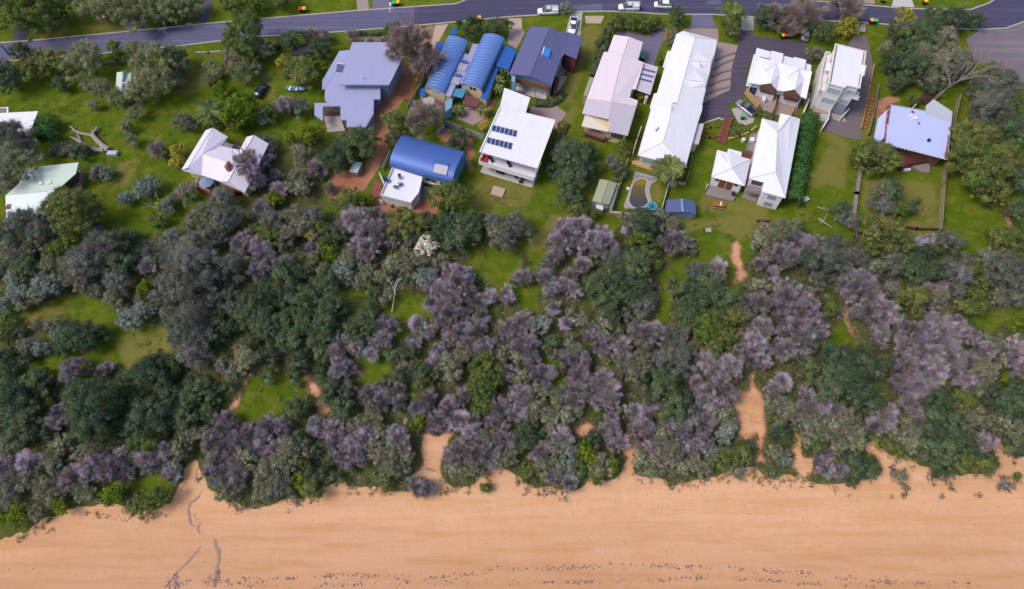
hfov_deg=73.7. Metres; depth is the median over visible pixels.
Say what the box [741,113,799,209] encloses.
white hipped house
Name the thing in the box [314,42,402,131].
grey house
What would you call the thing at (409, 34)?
bare twig tree
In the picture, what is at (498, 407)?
tea shrub
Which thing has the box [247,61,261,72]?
tea shrub
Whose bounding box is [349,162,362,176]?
lean to
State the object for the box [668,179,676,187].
shrub
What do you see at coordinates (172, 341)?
feathery shrub
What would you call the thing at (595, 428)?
path edge scrub
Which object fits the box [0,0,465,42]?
kerb
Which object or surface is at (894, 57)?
dark evergreen tree
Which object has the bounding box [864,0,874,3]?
driveway
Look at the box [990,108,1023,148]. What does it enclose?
dark evergreen tree
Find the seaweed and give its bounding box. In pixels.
[99,490,978,588]
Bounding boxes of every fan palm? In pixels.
[650,154,687,187]
[714,0,747,27]
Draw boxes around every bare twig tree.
[382,3,432,74]
[382,23,409,64]
[405,97,443,140]
[408,34,448,78]
[764,0,790,30]
[776,15,805,35]
[782,0,831,31]
[823,0,865,21]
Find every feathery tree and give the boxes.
[0,117,34,156]
[0,205,46,244]
[0,473,21,511]
[11,135,38,158]
[20,211,60,249]
[54,238,110,287]
[71,228,131,263]
[79,239,116,268]
[100,264,130,297]
[162,233,219,286]
[162,300,211,347]
[163,257,203,306]
[169,111,199,131]
[171,339,215,370]
[175,226,217,250]
[177,321,216,360]
[190,261,227,295]
[206,184,240,210]
[210,251,246,276]
[211,203,255,231]
[257,132,279,149]
[259,208,287,229]
[263,472,296,501]
[288,97,309,119]
[300,204,324,226]
[480,210,504,235]
[487,226,517,251]
[500,209,534,244]
[549,134,574,162]
[595,245,626,272]
[631,292,657,323]
[654,343,698,381]
[660,339,680,365]
[684,259,709,288]
[733,304,754,324]
[803,241,851,277]
[817,232,850,254]
[832,209,861,232]
[864,196,894,217]
[874,179,895,199]
[935,226,971,254]
[938,255,965,279]
[944,264,974,288]
[963,76,1005,105]
[966,85,1014,125]
[975,60,1023,106]
[980,250,1023,295]
[998,272,1023,303]
[1002,288,1023,306]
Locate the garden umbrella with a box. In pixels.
[199,177,213,187]
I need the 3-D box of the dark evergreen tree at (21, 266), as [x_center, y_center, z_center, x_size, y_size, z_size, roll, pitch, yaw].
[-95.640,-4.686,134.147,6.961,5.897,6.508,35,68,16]
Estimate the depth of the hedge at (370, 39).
164.62 m
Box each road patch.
[569,3,602,10]
[707,0,720,4]
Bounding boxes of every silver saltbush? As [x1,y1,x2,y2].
[0,296,12,312]
[1,269,25,286]
[4,281,28,302]
[26,270,64,299]
[29,339,51,356]
[49,280,63,291]
[49,328,63,342]
[76,223,92,235]
[97,165,113,181]
[113,302,147,333]
[115,303,132,324]
[116,190,135,204]
[131,174,161,197]
[139,301,156,317]
[141,186,156,200]
[155,196,174,215]
[158,227,180,246]
[159,457,172,473]
[167,457,182,476]
[256,113,270,124]
[331,257,356,285]
[410,266,430,286]
[423,267,439,280]
[535,314,551,335]
[559,443,577,465]
[653,206,669,221]
[702,445,720,458]
[714,425,729,446]
[720,421,738,440]
[777,452,793,467]
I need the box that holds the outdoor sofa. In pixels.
[480,153,488,161]
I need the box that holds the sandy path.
[220,209,1016,482]
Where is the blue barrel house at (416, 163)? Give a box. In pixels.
[371,135,466,209]
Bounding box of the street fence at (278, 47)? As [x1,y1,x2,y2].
[267,45,281,50]
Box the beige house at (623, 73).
[580,35,657,142]
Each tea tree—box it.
[0,55,14,74]
[0,448,17,478]
[13,447,45,480]
[54,460,80,494]
[57,356,92,387]
[73,453,108,483]
[84,445,114,466]
[90,454,125,485]
[102,445,135,470]
[131,449,166,472]
[193,445,232,488]
[198,429,225,459]
[209,408,239,440]
[219,425,250,458]
[219,453,249,488]
[228,227,254,254]
[229,139,259,177]
[236,420,255,449]
[243,233,273,260]
[246,429,277,451]
[249,240,275,266]
[252,193,274,217]
[252,411,277,442]
[257,250,277,272]
[258,152,273,168]
[268,180,293,195]
[271,94,297,114]
[304,157,324,179]
[322,427,346,450]
[326,440,354,472]
[327,342,347,363]
[327,356,357,379]
[335,205,375,229]
[343,426,379,454]
[343,437,375,469]
[346,217,372,237]
[346,235,380,258]
[354,245,377,264]
[361,205,387,220]
[367,218,392,245]
[371,313,400,336]
[386,417,411,451]
[427,276,458,302]
[434,295,465,330]
[440,263,474,299]
[441,288,464,304]
[444,432,469,469]
[449,321,474,341]
[463,434,490,465]
[474,335,501,355]
[478,434,503,473]
[497,312,534,336]
[503,336,533,355]
[519,350,544,369]
[520,331,542,356]
[526,363,558,386]
[527,439,551,467]
[542,245,565,268]
[543,228,574,249]
[547,421,576,448]
[553,216,585,254]
[558,349,590,374]
[567,358,593,388]
[570,234,593,257]
[571,214,592,233]
[575,223,614,258]
[576,376,610,403]
[590,365,615,391]
[591,377,622,406]
[609,334,632,359]
[625,415,654,442]
[626,314,664,349]
[642,319,665,340]
[656,224,694,255]
[692,391,725,416]
[699,354,731,395]
[706,379,741,405]
[708,255,728,284]
[712,352,743,377]
[730,328,746,351]
[740,325,768,358]
[745,315,774,337]
[748,290,773,317]
[761,238,801,270]
[766,333,801,362]
[767,295,800,327]
[769,276,807,317]
[772,315,822,352]
[783,229,812,251]
[790,338,818,360]
[793,290,825,324]
[799,320,830,341]
[799,398,823,418]
[845,266,882,302]
[855,301,888,322]
[868,401,901,421]
[890,354,920,384]
[892,319,944,351]
[893,330,920,360]
[894,394,927,423]
[897,373,932,396]
[903,354,951,387]
[907,370,934,399]
[909,332,950,368]
[924,313,968,343]
[930,331,968,369]
[945,352,969,384]
[947,367,979,390]
[964,338,1001,362]
[1000,334,1023,365]
[1008,356,1023,379]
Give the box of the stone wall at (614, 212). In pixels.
[610,210,658,217]
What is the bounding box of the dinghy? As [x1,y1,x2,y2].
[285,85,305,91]
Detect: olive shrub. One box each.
[7,322,27,338]
[13,297,30,310]
[13,337,40,352]
[23,288,41,304]
[23,499,48,523]
[27,318,43,329]
[40,318,52,331]
[42,465,62,479]
[48,315,66,330]
[76,277,95,294]
[101,290,123,307]
[133,290,148,302]
[164,191,179,206]
[173,428,182,439]
[179,425,202,445]
[180,213,197,230]
[193,220,209,234]
[199,424,212,434]
[213,353,233,373]
[222,358,237,381]
[307,231,320,243]
[307,253,318,267]
[313,243,321,255]
[315,262,333,274]
[341,275,354,286]
[348,271,366,290]
[358,396,376,412]
[369,420,389,443]
[372,266,391,284]
[376,285,392,307]
[396,244,411,259]
[397,441,414,467]
[404,232,419,247]
[429,256,442,267]
[431,364,446,379]
[437,251,448,268]
[443,368,462,389]
[474,427,496,444]
[493,345,511,364]
[494,447,517,468]
[508,348,525,365]
[522,406,541,423]
[523,397,547,413]
[539,426,550,438]
[540,404,561,426]
[547,348,563,363]
[547,382,569,406]
[550,457,566,473]
[554,469,565,479]
[559,1,573,13]
[562,459,576,476]
[563,330,578,340]
[565,306,577,319]
[571,405,584,417]
[573,310,591,328]
[599,348,612,365]
[605,332,617,347]
[611,370,622,384]
[613,324,624,336]
[616,211,634,226]
[631,447,649,473]
[646,461,664,478]
[652,421,677,443]
[664,465,677,478]
[665,36,673,44]
[668,26,677,37]
[670,454,698,475]
[684,453,704,478]
[686,240,697,256]
[701,456,715,474]
[710,405,739,422]
[719,416,738,430]
[728,461,745,481]
[765,443,786,464]
[771,416,786,429]
[800,435,812,449]
[850,413,862,424]
[884,425,900,439]
[887,467,907,487]
[891,432,912,451]
[896,412,914,431]
[904,437,919,454]
[917,421,927,432]
[972,403,984,412]
[977,415,992,430]
[986,411,998,423]
[988,288,1010,307]
[991,280,1008,294]
[993,351,1009,368]
[1003,247,1016,262]
[1003,414,1023,436]
[1009,332,1023,341]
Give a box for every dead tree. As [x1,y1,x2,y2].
[384,275,401,311]
[933,44,1018,99]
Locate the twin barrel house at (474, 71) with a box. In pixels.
[420,28,516,119]
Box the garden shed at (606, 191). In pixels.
[592,179,619,211]
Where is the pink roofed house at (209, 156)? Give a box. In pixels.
[181,127,268,200]
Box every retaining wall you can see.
[852,167,861,213]
[898,224,943,230]
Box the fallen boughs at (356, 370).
[345,363,366,377]
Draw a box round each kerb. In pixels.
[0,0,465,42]
[9,26,402,60]
[415,11,859,25]
[702,117,722,123]
[812,0,993,9]
[860,21,1023,29]
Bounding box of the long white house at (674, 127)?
[632,31,716,178]
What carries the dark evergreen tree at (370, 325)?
on the ground at (832, 172)
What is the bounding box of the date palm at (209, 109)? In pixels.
[194,98,225,129]
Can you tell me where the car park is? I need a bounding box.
[966,23,1023,81]
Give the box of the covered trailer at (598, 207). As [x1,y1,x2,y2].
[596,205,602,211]
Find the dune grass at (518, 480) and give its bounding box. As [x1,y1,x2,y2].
[16,440,1010,542]
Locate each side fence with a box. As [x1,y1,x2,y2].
[407,64,433,109]
[860,63,874,128]
[866,83,879,135]
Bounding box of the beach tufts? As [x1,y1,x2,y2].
[888,460,1023,499]
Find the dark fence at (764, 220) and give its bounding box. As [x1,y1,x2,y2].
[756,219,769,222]
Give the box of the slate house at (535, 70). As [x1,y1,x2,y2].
[509,27,582,98]
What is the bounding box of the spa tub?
[647,202,656,211]
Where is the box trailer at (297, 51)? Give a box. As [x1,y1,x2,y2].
[292,46,310,56]
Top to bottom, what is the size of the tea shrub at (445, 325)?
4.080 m
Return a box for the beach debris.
[8,487,1005,569]
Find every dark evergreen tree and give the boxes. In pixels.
[0,60,23,94]
[0,223,18,241]
[0,345,16,370]
[0,375,37,417]
[0,399,15,434]
[0,422,36,451]
[2,404,43,434]
[4,250,40,283]
[6,41,36,60]
[16,365,52,396]
[32,365,54,391]
[50,72,71,93]
[50,316,105,354]
[60,376,127,452]
[66,407,102,443]
[83,318,114,350]
[86,406,122,440]
[93,248,140,279]
[104,379,130,409]
[115,390,175,447]
[123,354,166,390]
[124,389,154,415]
[144,346,171,369]
[148,378,181,404]
[155,42,193,73]
[167,402,199,435]
[176,380,206,412]
[183,374,217,402]
[208,307,229,332]
[228,292,260,331]
[244,304,281,342]
[247,273,285,306]
[261,292,283,307]
[262,323,287,349]
[269,255,302,294]
[269,305,297,329]
[273,320,316,354]
[275,283,299,308]
[279,29,306,49]
[283,391,318,421]
[284,282,315,316]
[285,337,310,370]
[286,262,315,284]
[289,306,319,329]
[301,283,322,308]
[303,33,334,61]
[306,320,335,348]
[307,263,339,296]
[308,339,332,363]
[311,306,340,335]
[313,289,347,318]
[315,142,354,176]
[318,379,350,404]
[319,395,357,421]
[322,221,348,244]
[332,122,383,163]
[332,137,358,165]
[341,309,381,339]
[407,359,433,386]
[416,209,440,238]
[430,207,458,244]
[438,226,481,253]
[445,124,471,149]
[448,205,485,237]
[455,12,483,41]
[467,211,490,230]
[485,17,514,34]
[516,417,545,441]
[544,162,575,181]
[549,135,590,174]
[553,187,588,210]
[554,164,590,197]
[576,137,599,158]
[576,159,602,179]
[580,270,622,300]
[586,287,619,313]
[594,299,620,326]
[598,257,626,278]
[602,269,627,292]
[606,284,636,311]
[615,268,648,291]
[621,245,654,287]
[621,277,645,307]
[626,205,660,246]
[629,274,655,294]
[639,379,672,403]
[647,360,682,396]
[653,399,683,422]
[654,388,686,422]
[665,4,686,26]
[666,275,694,305]
[672,299,698,325]
[672,383,698,419]
[678,315,704,334]
[679,289,720,311]
[682,275,704,300]
[688,262,723,299]
[701,282,732,307]
[709,297,733,327]
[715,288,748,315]
[750,1,773,28]
[794,248,826,273]
[805,373,849,406]
[807,356,844,395]
[808,17,836,41]
[816,340,866,386]
[832,364,876,398]
[839,376,872,412]
[839,452,876,484]
[854,344,881,378]
[857,385,891,419]
[867,350,896,381]
[868,178,905,202]
[876,49,905,76]
[885,19,914,40]
[887,68,911,92]
[891,16,937,50]
[891,36,922,68]
[892,252,912,273]
[895,49,934,82]
[898,253,936,288]
[908,34,933,44]
[916,429,943,465]
[919,387,957,416]
[920,4,947,25]
[920,10,943,35]
[920,418,953,441]
[921,258,948,279]
[923,401,947,435]
[923,434,958,466]
[925,451,958,478]
[932,36,953,54]
[932,407,970,438]
[942,5,973,33]
[945,63,971,85]
[945,425,977,457]
[965,8,988,29]
[979,381,1023,414]
[988,388,1018,418]
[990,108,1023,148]
[992,387,1023,414]
[997,88,1023,116]
[1000,431,1023,456]
[1001,198,1023,228]
[1003,164,1023,193]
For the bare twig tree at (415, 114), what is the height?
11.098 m
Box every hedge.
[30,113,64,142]
[350,35,386,42]
[359,30,385,37]
[589,36,611,76]
[611,13,658,28]
[781,111,820,206]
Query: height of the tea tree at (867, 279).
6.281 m
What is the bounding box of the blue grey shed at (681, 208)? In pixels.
[665,199,695,218]
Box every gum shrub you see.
[77,77,92,92]
[85,99,100,110]
[118,117,135,132]
[120,132,138,147]
[123,102,142,120]
[174,62,187,77]
[201,59,220,70]
[210,66,223,79]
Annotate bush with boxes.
[46,138,89,159]
[411,234,439,256]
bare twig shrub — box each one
[88,163,103,180]
[145,140,168,159]
[301,26,318,45]
[323,179,336,195]
[345,29,359,40]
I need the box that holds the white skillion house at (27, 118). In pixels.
[0,107,43,142]
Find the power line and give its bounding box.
[171,12,379,27]
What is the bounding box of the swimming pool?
[624,172,656,208]
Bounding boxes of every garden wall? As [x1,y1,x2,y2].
[102,59,130,64]
[195,50,221,54]
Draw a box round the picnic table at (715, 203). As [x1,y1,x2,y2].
[713,201,724,209]
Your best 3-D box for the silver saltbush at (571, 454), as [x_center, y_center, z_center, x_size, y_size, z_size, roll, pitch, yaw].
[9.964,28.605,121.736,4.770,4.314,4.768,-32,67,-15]
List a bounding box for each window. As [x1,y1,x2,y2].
[425,177,436,183]
[469,86,476,91]
[517,83,545,94]
[610,133,623,139]
[641,158,652,164]
[717,180,726,187]
[724,182,733,189]
[749,86,757,94]
[751,180,762,186]
[763,202,771,206]
[767,195,776,200]
[772,94,780,101]
[820,97,835,104]
[826,87,840,95]
[839,99,848,104]
[845,89,854,95]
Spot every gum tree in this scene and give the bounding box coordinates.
[56,37,104,83]
[70,0,126,22]
[88,75,117,97]
[101,0,149,35]
[101,87,123,105]
[112,88,132,107]
[120,38,172,81]
[121,40,138,56]
[122,67,178,102]
[123,84,149,103]
[127,0,175,23]
[146,57,181,90]
[152,0,200,22]
[171,69,186,86]
[177,0,205,19]
[199,70,218,86]
[222,45,250,64]
[225,59,260,85]
[232,344,260,377]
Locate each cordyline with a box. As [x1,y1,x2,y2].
[452,104,464,115]
[477,105,489,116]
[478,122,486,132]
[492,84,503,95]
[494,75,506,85]
[497,68,509,77]
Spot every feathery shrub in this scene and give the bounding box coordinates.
[86,282,103,298]
[88,222,105,233]
[138,244,156,256]
[145,285,166,304]
[150,247,171,263]
[150,267,173,294]
[158,305,174,324]
[159,287,177,305]
[160,260,173,272]
[165,333,181,348]
[170,235,186,248]
[182,294,203,308]
[195,306,211,325]
[202,288,224,308]
[208,228,229,247]
[217,280,236,302]
[218,299,238,313]
[231,271,247,286]
[337,377,358,399]
[602,150,619,169]
[620,310,632,324]
[645,349,666,363]
[661,335,676,349]
[663,321,679,338]
[673,333,687,347]
[678,327,690,340]
[679,339,700,362]
[801,286,818,301]
[808,269,825,292]
[824,272,838,283]
[844,244,858,265]
[850,250,872,268]
[881,249,900,265]
[881,281,900,297]
[882,264,899,278]
[935,271,956,282]
[948,282,966,298]
[951,251,975,265]
[1012,257,1023,267]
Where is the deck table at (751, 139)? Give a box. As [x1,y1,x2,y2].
[749,137,754,142]
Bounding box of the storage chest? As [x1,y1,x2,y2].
[106,150,118,156]
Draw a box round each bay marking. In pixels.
[705,86,728,94]
[708,78,730,86]
[711,69,731,77]
[712,59,733,70]
[714,52,735,61]
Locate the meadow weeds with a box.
[17,226,1022,410]
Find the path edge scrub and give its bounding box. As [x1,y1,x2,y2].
[175,204,1014,492]
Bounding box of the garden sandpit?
[491,186,504,197]
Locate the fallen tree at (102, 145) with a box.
[69,126,111,152]
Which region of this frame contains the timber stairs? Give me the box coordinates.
[717,114,733,144]
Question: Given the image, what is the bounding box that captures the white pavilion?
[705,149,750,201]
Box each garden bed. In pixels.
[535,90,566,107]
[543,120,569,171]
[726,123,746,136]
[755,106,773,120]
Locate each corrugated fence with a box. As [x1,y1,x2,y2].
[382,150,390,170]
[436,120,483,139]
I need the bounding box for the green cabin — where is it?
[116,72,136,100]
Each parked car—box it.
[253,83,267,98]
[537,5,558,15]
[568,16,577,33]
[618,1,640,11]
[654,0,671,9]
[735,100,757,116]
[800,28,809,41]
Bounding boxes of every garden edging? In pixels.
[701,134,718,138]
[703,125,718,128]
[728,125,756,139]
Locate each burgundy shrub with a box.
[221,57,240,70]
[918,93,932,103]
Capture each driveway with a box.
[12,27,28,40]
[126,19,142,30]
[197,0,211,22]
[357,0,368,9]
[370,178,381,197]
[372,0,389,8]
[431,24,447,47]
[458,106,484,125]
[508,18,521,28]
[508,29,524,48]
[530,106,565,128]
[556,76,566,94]
[558,64,565,80]
[566,12,582,34]
[585,16,603,23]
[615,28,664,64]
[683,28,718,40]
[690,15,715,27]
[702,30,812,122]
[703,41,737,102]
[731,107,754,125]
[741,17,753,30]
[803,93,810,107]
[822,35,872,139]
[857,24,864,31]
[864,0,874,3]
[892,0,913,6]
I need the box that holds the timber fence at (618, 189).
[611,158,628,210]
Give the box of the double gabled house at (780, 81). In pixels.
[744,48,811,115]
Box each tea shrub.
[42,414,68,430]
[46,400,65,420]
[60,413,71,422]
[96,360,115,372]
[116,458,136,482]
[136,256,156,273]
[140,452,162,474]
[153,435,174,461]
[160,466,181,483]
[244,262,266,280]
[245,167,263,191]
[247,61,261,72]
[250,442,270,460]
[252,175,270,189]
[255,161,264,174]
[262,435,286,459]
[264,145,276,161]
[269,168,283,181]
[270,415,291,437]
[276,252,293,268]
[303,241,315,254]
[304,414,332,438]
[314,165,328,176]
[316,28,333,39]
[321,413,339,441]
[332,329,350,355]
[337,416,356,440]
[347,336,367,357]
[353,421,376,437]
[356,382,377,403]
[362,343,379,363]
[364,330,393,348]
[371,387,392,411]
[374,379,390,390]
[383,232,403,248]
[388,391,406,414]
[390,380,407,395]
[405,475,431,500]
[406,329,424,348]
[407,313,427,330]
[407,397,434,419]
[418,387,437,413]
[421,275,438,295]
[421,478,436,496]
[422,293,437,314]
[423,324,437,339]
[424,352,443,369]
[425,406,451,431]
[425,421,438,436]
[429,308,447,329]
[430,340,449,363]
[434,416,453,434]
[437,393,459,414]
[440,316,456,339]
[441,445,459,463]
[442,327,459,347]
[445,404,458,426]
[451,408,472,431]
[455,334,478,351]
[456,306,474,322]
[456,383,470,407]
[458,281,479,305]
[458,423,482,441]
[460,265,476,283]
[467,411,481,427]
[468,292,490,308]
[470,319,488,338]
[473,306,491,323]
[481,286,498,304]
[481,430,507,453]
[482,413,510,433]
[489,392,510,417]
[495,364,520,382]
[497,319,517,340]
[498,283,516,306]
[500,337,513,349]
[500,427,516,449]
[504,388,531,409]
[506,405,528,423]
[508,268,534,286]
[508,383,532,395]
[513,384,535,405]
[519,316,537,340]
[532,266,556,288]
[540,281,561,296]
[541,468,562,484]
[545,300,561,318]
[552,274,571,291]
[557,316,575,330]
[558,266,578,283]
[558,389,587,410]
[560,280,584,298]
[560,473,578,493]
[566,379,584,393]
[573,256,593,274]
[580,320,597,340]
[580,351,592,369]
[585,392,608,411]
[592,329,608,342]
[592,338,608,359]
[598,421,614,437]
[600,419,622,446]
[603,238,621,253]
[603,395,621,413]
[603,411,619,422]
[606,432,632,454]
[615,349,633,371]
[620,222,634,235]
[623,403,644,421]
[634,438,659,456]
[640,392,659,410]
[640,432,660,444]
[642,406,654,422]
[657,415,679,433]
[664,429,684,441]
[674,413,693,431]
[676,424,695,445]
[678,439,688,453]
[680,438,705,454]
[687,404,699,426]
[688,374,703,386]
[690,380,710,405]
[692,430,714,451]
[693,412,719,431]
[694,346,714,371]
[706,394,731,411]
[725,372,741,384]
[729,342,751,360]
[739,351,762,368]
[743,292,755,306]
[751,256,766,271]
[757,350,774,372]
[762,380,785,397]
[765,265,780,280]
[770,370,794,391]
[798,380,816,403]
[804,234,819,251]
[812,233,829,246]
[812,447,836,468]
[814,454,836,478]
[815,392,833,416]
[828,459,850,482]
[829,397,845,417]
[834,258,855,277]
[834,275,851,297]
[840,288,858,304]
[847,302,867,320]
[860,288,887,303]
[863,415,884,436]
[868,325,893,349]
[870,318,889,329]
[877,299,901,312]
[881,309,905,325]
[881,413,898,432]
[886,374,908,395]
[898,389,913,401]
[905,280,926,289]
[910,408,924,421]
[913,234,928,251]
[916,310,940,321]
[920,299,933,311]
[922,232,936,243]
[922,281,939,297]
[931,378,945,390]
[937,281,949,290]
[950,314,968,327]
[958,325,975,338]
[961,330,983,347]
[963,351,980,368]
[973,431,993,454]
[979,429,1000,449]
[997,479,1010,489]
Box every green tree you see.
[0,0,30,30]
[0,0,67,42]
[0,317,17,342]
[6,501,28,529]
[16,55,43,84]
[26,47,69,76]
[34,185,72,219]
[35,0,74,21]
[41,237,78,267]
[44,186,99,238]
[62,228,87,252]
[67,197,106,225]
[102,478,129,507]
[124,424,166,457]
[125,485,146,521]
[140,482,176,516]
[147,211,170,229]
[211,80,228,96]
[218,0,244,15]
[219,7,263,66]
[219,90,260,133]
[219,105,252,133]
[241,0,263,12]
[250,101,278,125]
[252,221,280,246]
[258,0,289,11]
[264,192,285,208]
[279,53,318,89]
[282,131,299,148]
[298,123,323,145]
[299,474,326,502]
[316,244,342,263]
[326,185,365,211]
[371,464,396,493]
[380,108,410,137]
[382,20,401,36]
[383,202,428,241]
[426,177,469,215]
[466,369,506,405]
[467,353,505,391]
[470,387,493,416]
[472,339,497,367]
[576,440,598,468]
[609,11,627,29]
[616,138,632,156]
[623,230,660,250]
[635,10,655,34]
[683,317,718,344]
[692,304,722,334]
[700,307,729,334]
[700,329,722,358]
[709,324,741,357]
[711,447,738,471]
[715,307,748,334]
[717,19,743,38]
[839,16,860,36]
[847,139,874,166]
[851,136,907,176]
[860,212,907,249]
[872,140,904,177]
[888,198,910,221]
[893,6,916,24]
[893,232,915,252]
[895,281,931,309]
[940,135,1017,200]
[942,149,980,174]
[945,380,979,416]
[948,116,1003,161]
[950,450,979,474]
[965,455,997,480]
[970,174,1013,206]
[979,138,1023,167]
[982,60,996,77]
[984,226,1010,251]
[993,223,1023,258]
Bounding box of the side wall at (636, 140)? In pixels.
[631,126,641,156]
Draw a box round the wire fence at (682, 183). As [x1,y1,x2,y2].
[677,155,692,185]
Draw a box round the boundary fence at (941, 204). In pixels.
[937,93,961,232]
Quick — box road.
[0,7,413,59]
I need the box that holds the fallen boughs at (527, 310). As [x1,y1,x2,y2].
[510,306,533,315]
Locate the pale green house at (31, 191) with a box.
[5,162,85,229]
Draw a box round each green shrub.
[0,305,14,325]
[0,334,19,350]
[0,502,18,528]
[43,396,55,409]
[47,496,71,515]
[57,387,74,401]
[58,370,81,384]
[96,486,114,502]
[106,40,120,50]
[109,45,127,62]
[135,278,152,296]
[154,198,164,210]
[168,154,186,168]
[169,142,186,157]
[248,220,260,235]
[274,53,286,67]
[286,470,304,492]
[289,449,310,471]
[301,224,315,239]
[312,218,329,233]
[313,60,328,76]
[317,234,333,246]
[362,195,378,206]
[409,411,426,433]
[410,391,421,401]
[412,374,434,391]
[464,374,478,399]
[478,482,494,494]
[519,460,540,482]
[566,199,590,216]
[586,205,601,219]
[587,463,609,487]
[601,454,620,473]
[623,17,638,30]
[635,92,646,99]
[647,14,664,29]
[648,243,662,257]
[650,253,662,271]
[656,54,663,64]
[689,337,701,349]
[731,438,752,466]
[811,436,829,454]
[818,295,838,319]
[823,452,840,463]
[835,24,849,38]
[863,236,882,255]
[871,435,895,454]
[878,237,895,254]
[887,443,908,462]
[891,284,908,304]
[905,93,920,105]
[909,305,926,318]
[932,302,955,316]
[953,296,978,313]
[963,287,986,305]
[965,257,984,277]
[974,275,992,289]
[974,300,993,317]
[979,262,993,277]
[985,453,1004,471]
[999,373,1009,384]
[1007,317,1023,336]
[1013,472,1021,480]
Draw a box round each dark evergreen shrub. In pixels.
[0,262,8,282]
[0,361,21,385]
[14,343,38,366]
[23,391,46,405]
[34,423,59,442]
[37,410,49,428]
[48,340,69,358]
[69,143,90,160]
[90,366,106,389]
[103,419,133,441]
[110,372,129,389]
[111,227,138,241]
[128,244,142,262]
[154,365,178,385]
[163,351,181,377]
[181,370,201,389]
[186,404,201,422]
[190,410,211,422]
[198,396,223,420]
[207,381,219,392]
[207,415,221,426]
[208,329,228,349]
[211,305,226,317]
[215,380,236,395]
[220,317,243,336]
[232,290,246,301]
[237,331,258,350]
[245,283,257,296]
[259,336,279,358]
[259,361,279,386]
[262,356,278,365]
[284,227,298,241]
[286,361,305,387]
[288,429,308,445]
[294,435,312,453]
[298,458,319,487]
[304,439,326,460]
[314,361,330,381]
[315,463,335,481]
[320,453,336,466]
[323,373,339,381]
[323,468,344,486]
[336,304,349,321]
[342,323,365,343]
[346,460,355,474]
[360,273,377,298]
[362,301,379,316]
[367,285,382,305]
[380,346,408,364]
[384,128,401,145]
[384,447,398,465]
[393,362,409,387]
[402,272,416,283]
[404,343,420,357]
[510,428,527,449]
[518,428,541,453]
[541,333,562,356]
[573,453,588,478]
[577,429,602,448]
[587,67,595,75]
[591,52,600,60]
[594,37,604,47]
[601,23,612,38]
[608,315,624,329]
[613,162,630,180]
[614,244,634,252]
[636,374,649,391]
[642,363,655,375]
[644,290,658,307]
[765,423,791,441]
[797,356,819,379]
[813,339,832,356]
[829,201,851,217]
[845,449,861,468]
[845,477,859,489]
[858,461,879,480]
[859,340,875,353]
[868,457,883,475]
[904,202,919,214]
[908,243,935,259]
[910,195,920,204]
[922,79,942,96]
[925,241,946,258]
[929,465,949,478]
[965,442,980,451]
[966,445,991,465]
[1006,379,1023,394]
[1010,409,1023,424]
[1012,443,1023,458]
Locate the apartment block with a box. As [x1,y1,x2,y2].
[801,43,866,131]
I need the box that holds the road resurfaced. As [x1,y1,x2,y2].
[415,0,1023,28]
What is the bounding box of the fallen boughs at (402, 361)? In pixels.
[388,351,412,377]
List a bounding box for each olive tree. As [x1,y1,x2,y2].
[0,146,44,186]
[0,167,18,199]
[0,234,28,259]
[0,242,23,266]
[0,430,25,455]
[12,464,44,493]
[17,237,45,256]
[28,468,60,507]
[34,253,62,272]
[35,438,64,469]
[44,477,71,504]
[53,432,75,460]
[60,265,85,291]
[69,437,99,462]
[69,481,97,505]
[170,433,193,465]
[173,179,196,207]
[186,202,215,227]
[203,216,224,236]
[210,476,240,502]
[235,443,257,472]
[243,35,277,59]
[247,454,288,486]
[250,477,278,503]
[266,449,303,481]
[273,435,312,461]
[274,226,295,252]
[276,202,304,225]
[280,214,316,237]
[284,166,306,187]
[291,142,312,168]
[291,175,314,200]
[337,248,359,265]
[352,409,382,428]
[356,261,376,279]
[364,439,390,465]
[378,458,410,487]
[381,253,399,273]
[381,440,406,465]
[393,256,419,275]
[406,250,430,272]
[437,349,463,379]
[442,456,465,483]
[447,210,461,223]
[451,340,477,365]
[461,458,487,477]
[486,216,512,246]
[509,366,532,388]
[530,382,555,400]
[532,453,553,479]
[542,436,569,465]
[550,402,576,425]
[564,337,587,355]
[583,443,612,478]
[592,314,613,334]
[611,355,652,383]
[633,341,650,365]
[644,448,676,475]
[651,435,677,457]
[659,437,682,464]
[660,213,680,230]
[741,277,772,296]
[749,228,772,258]
[753,220,785,256]
[759,392,793,417]
[765,216,805,242]
[771,397,802,422]
[786,412,820,437]
[797,416,835,442]
[802,45,825,60]
[820,407,851,434]
[828,421,866,449]
[829,433,851,455]
[832,405,856,428]
[844,427,868,451]
[864,257,889,278]
[876,39,897,57]
[896,415,923,447]
[901,41,939,69]
[916,64,947,90]
[921,282,951,312]
[927,51,953,76]
[931,42,967,69]
[932,24,958,48]
[954,46,975,64]
[955,407,987,432]
[967,368,987,396]
[970,351,993,372]
[973,361,1001,387]
[976,245,1006,272]
[982,333,1006,354]
[986,407,1018,438]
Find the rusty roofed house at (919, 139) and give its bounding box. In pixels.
[874,99,951,173]
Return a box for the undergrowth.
[0,211,1023,506]
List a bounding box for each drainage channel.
[168,546,200,584]
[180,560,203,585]
[187,468,201,526]
[196,522,201,533]
[204,560,211,580]
[213,539,220,586]
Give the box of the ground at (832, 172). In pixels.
[0,0,1023,540]
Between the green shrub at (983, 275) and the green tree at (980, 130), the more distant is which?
the green tree at (980, 130)
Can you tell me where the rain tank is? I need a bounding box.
[423,96,434,112]
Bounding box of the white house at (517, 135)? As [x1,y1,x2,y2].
[478,88,554,187]
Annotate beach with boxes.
[0,438,1023,588]

